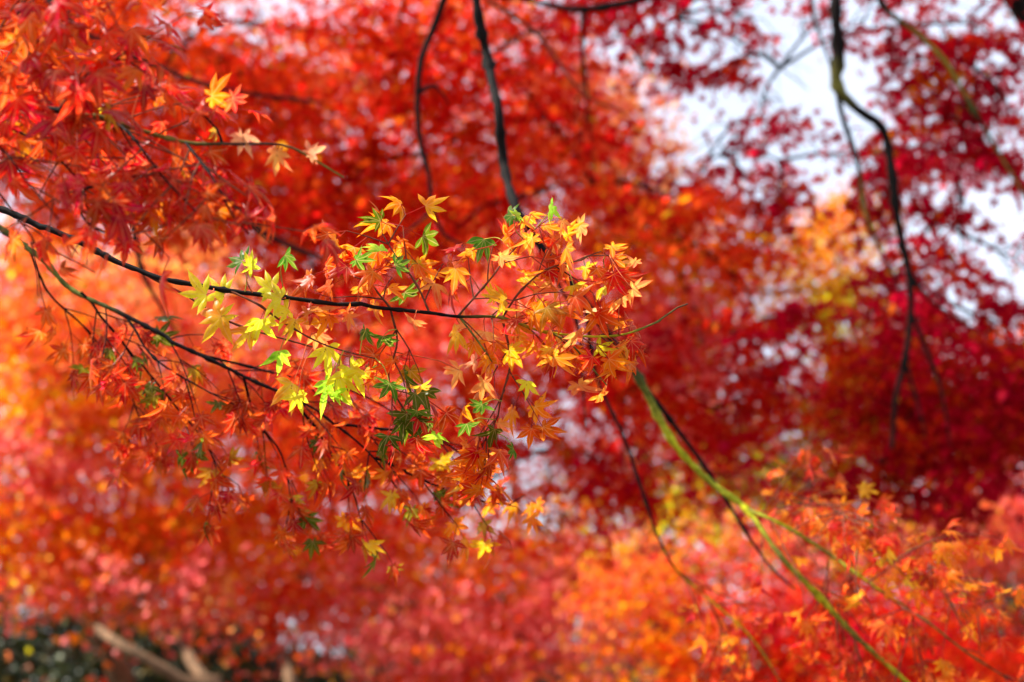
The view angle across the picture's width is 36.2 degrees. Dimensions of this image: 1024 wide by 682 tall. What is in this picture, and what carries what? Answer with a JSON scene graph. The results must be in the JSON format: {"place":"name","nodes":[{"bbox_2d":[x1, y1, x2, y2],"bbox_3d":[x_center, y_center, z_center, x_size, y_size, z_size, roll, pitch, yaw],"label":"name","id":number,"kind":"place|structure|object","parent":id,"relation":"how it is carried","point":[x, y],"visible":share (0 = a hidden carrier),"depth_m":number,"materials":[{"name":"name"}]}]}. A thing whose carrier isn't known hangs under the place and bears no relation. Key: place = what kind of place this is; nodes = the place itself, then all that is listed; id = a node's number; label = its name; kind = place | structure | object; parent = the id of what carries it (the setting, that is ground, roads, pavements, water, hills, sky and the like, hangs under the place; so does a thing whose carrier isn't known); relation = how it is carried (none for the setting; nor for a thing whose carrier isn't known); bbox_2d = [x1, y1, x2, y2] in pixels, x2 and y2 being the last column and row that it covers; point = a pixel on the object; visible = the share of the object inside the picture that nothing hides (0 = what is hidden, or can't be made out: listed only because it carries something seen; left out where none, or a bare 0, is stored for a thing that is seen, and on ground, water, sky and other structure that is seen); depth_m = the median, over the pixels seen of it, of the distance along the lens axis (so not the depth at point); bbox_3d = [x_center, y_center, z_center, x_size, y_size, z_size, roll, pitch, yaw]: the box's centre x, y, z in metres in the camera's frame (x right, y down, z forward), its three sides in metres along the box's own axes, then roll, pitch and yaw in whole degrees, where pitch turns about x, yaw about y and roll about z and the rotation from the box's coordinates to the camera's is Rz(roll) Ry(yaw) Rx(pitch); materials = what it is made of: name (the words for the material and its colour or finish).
{"place":"outdoors","nodes":[
{"label":"outdoors","id":0,"kind":"place"},
{"bbox_2d":[0,0,343,318],"bbox_3d":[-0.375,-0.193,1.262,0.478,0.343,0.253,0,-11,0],"label":"maple branch","id":1,"kind":"object","parent":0,"point":[35,73],"visible":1,"depth_m":1.24,"materials":[{"name":"red plant"}]},
{"bbox_2d":[0,225,544,585],"bbox_3d":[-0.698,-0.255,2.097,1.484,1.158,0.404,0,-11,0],"label":"maple branch","id":2,"kind":"object","parent":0,"point":[100,373],"visible":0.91,"depth_m":1.97,"materials":[{"name":"red plant"}]},
{"bbox_2d":[0,194,687,504],"bbox_3d":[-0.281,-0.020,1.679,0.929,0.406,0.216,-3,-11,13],"label":"maple branch","id":3,"kind":"object","parent":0,"point":[623,355],"visible":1,"depth_m":1.60,"materials":[{"name":"orange plant"}]},
{"bbox_2d":[0,0,1023,657],"label":"sky","id":4,"kind":"structure","parent":0,"point":[819,94],"materials":[{"name":"white"}]},
{"bbox_2d":[64,658,998,680],"bbox_3d":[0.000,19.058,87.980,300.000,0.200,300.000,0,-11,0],"label":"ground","id":5,"kind":"structure","parent":0,"point":[557,665],"depth_m":141.05,"materials":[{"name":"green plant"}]},
{"bbox_2d":[0,438,245,681],"bbox_3d":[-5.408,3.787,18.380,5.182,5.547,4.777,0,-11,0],"label":"evergreen tree","id":6,"kind":"object","parent":5,"relation":"on","point":[44,662],"visible":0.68,"depth_m":17.70,"materials":[{"name":"green plant"}]},
{"bbox_2d":[56,595,209,681],"bbox_3d":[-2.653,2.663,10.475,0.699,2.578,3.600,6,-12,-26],"label":"tree branch","id":7,"kind":"object","parent":5,"relation":"on","point":[141,656],"visible":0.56,"depth_m":9.23,"materials":[{"name":"brown plant"}]},
{"bbox_2d":[175,601,221,681],"bbox_3d":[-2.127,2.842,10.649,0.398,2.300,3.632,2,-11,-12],"label":"leaning tree","id":8,"kind":"object","parent":5,"relation":"on","point":[194,666],"visible":0.73,"depth_m":9.54,"materials":[{"name":"brown plant"}]},
{"bbox_2d":[0,221,401,681],"bbox_3d":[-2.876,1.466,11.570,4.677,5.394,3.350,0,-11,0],"label":"maple tree","id":9,"kind":"object","parent":5,"relation":"on","point":[62,569],"visible":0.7,"depth_m":10.99,"materials":[{"name":"orange plant"}]},
{"bbox_2d":[0,166,409,672],"bbox_3d":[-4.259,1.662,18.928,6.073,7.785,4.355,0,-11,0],"label":"maple tree","id":10,"kind":"object","parent":5,"relation":"on","point":[293,304],"visible":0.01,"depth_m":18.74,"materials":[{"name":"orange plant"}]},
{"bbox_2d":[82,489,417,681],"bbox_3d":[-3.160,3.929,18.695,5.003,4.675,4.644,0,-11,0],"label":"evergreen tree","id":11,"kind":"object","parent":5,"relation":"on","point":[251,666],"visible":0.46,"depth_m":18.67,"materials":[{"name":"green plant"}]},
{"bbox_2d":[0,0,503,581],"bbox_3d":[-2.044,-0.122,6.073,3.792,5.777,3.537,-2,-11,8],"label":"maple tree","id":12,"kind":"object","parent":5,"relation":"on","point":[256,74],"visible":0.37,"depth_m":6.54,"materials":[{"name":"red plant"}]},
{"bbox_2d":[279,618,315,681],"bbox_3d":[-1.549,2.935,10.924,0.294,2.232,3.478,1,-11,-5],"label":"leaning tree","id":13,"kind":"object","parent":5,"relation":"on","point":[288,672],"visible":0.64,"depth_m":10.53,"materials":[{"name":"brown plant"}]},
{"bbox_2d":[98,221,679,681],"bbox_3d":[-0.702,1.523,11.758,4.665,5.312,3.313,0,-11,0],"label":"maple tree","id":14,"kind":"object","parent":5,"relation":"on","point":[472,649],"visible":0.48,"depth_m":11.33,"materials":[{"name":"red plant"}]},
{"bbox_2d":[0,0,820,681],"bbox_3d":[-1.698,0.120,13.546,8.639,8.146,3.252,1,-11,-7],"label":"maple tree","id":15,"kind":"object","parent":5,"relation":"on","point":[608,96],"visible":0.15,"depth_m":13.75,"materials":[{"name":"red plant"}]},
{"bbox_2d":[18,509,1023,681],"bbox_3d":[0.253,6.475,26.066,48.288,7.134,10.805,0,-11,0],"label":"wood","id":16,"kind":"object","parent":5,"relation":"on","point":[631,669],"visible":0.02,"depth_m":25.38,"materials":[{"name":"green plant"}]},
{"bbox_2d":[218,0,1023,611],"bbox_3d":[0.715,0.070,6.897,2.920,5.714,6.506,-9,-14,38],"label":"maple tree","id":17,"kind":"object","parent":5,"relation":"on","point":[432,94],"visible":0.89,"depth_m":6.18,"materials":[{"name":"red plant"}]},
{"bbox_2d":[244,229,1021,681],"bbox_3d":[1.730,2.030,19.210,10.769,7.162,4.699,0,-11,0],"label":"maple tree","id":18,"kind":"object","parent":5,"relation":"on","point":[608,621],"visible":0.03,"depth_m":19.29,"materials":[{"name":"red plant"}]},
{"bbox_2d":[459,164,1023,676],"bbox_3d":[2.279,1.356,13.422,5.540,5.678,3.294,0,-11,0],"label":"maple tree","id":19,"kind":"object","parent":5,"relation":"on","point":[821,236],"visible":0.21,"depth_m":13.16,"materials":[{"name":"red plant"}]},
{"bbox_2d":[521,0,1023,589],"bbox_3d":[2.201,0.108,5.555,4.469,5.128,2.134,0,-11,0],"label":"maple tree","id":20,"kind":"object","parent":5,"relation":"on","point":[947,448],"visible":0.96,"depth_m":5.69,"materials":[{"name":"red plant"}]},
{"bbox_2d":[535,463,1023,681],"bbox_3d":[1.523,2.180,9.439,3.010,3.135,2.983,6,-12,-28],"label":"maple tree","id":21,"kind":"object","parent":5,"relation":"on","point":[682,660],"visible":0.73,"depth_m":9.22,"materials":[{"name":"orange plant"}]},
{"bbox_2d":[752,456,1023,681],"bbox_3d":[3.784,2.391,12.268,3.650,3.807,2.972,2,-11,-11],"label":"maple tree","id":22,"kind":"object","parent":5,"relation":"on","point":[984,564],"visible":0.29,"depth_m":12.15,"materials":[{"name":"red plant"}]},
{"bbox_2d":[873,546,1023,662],"bbox_3d":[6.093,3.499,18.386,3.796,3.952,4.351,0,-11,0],"label":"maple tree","id":23,"kind":"object","parent":5,"relation":"on","point":[1011,601],"visible":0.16,"depth_m":18.14,"materials":[{"name":"red plant"}]},
{"bbox_2d":[472,0,1023,681],"bbox_3d":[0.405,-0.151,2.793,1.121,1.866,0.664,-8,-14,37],"label":"maple branch","id":24,"kind":"object","parent":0,"point":[838,530],"visible":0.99,"depth_m":2.60,"materials":[{"name":"orange plant"}]}
]}

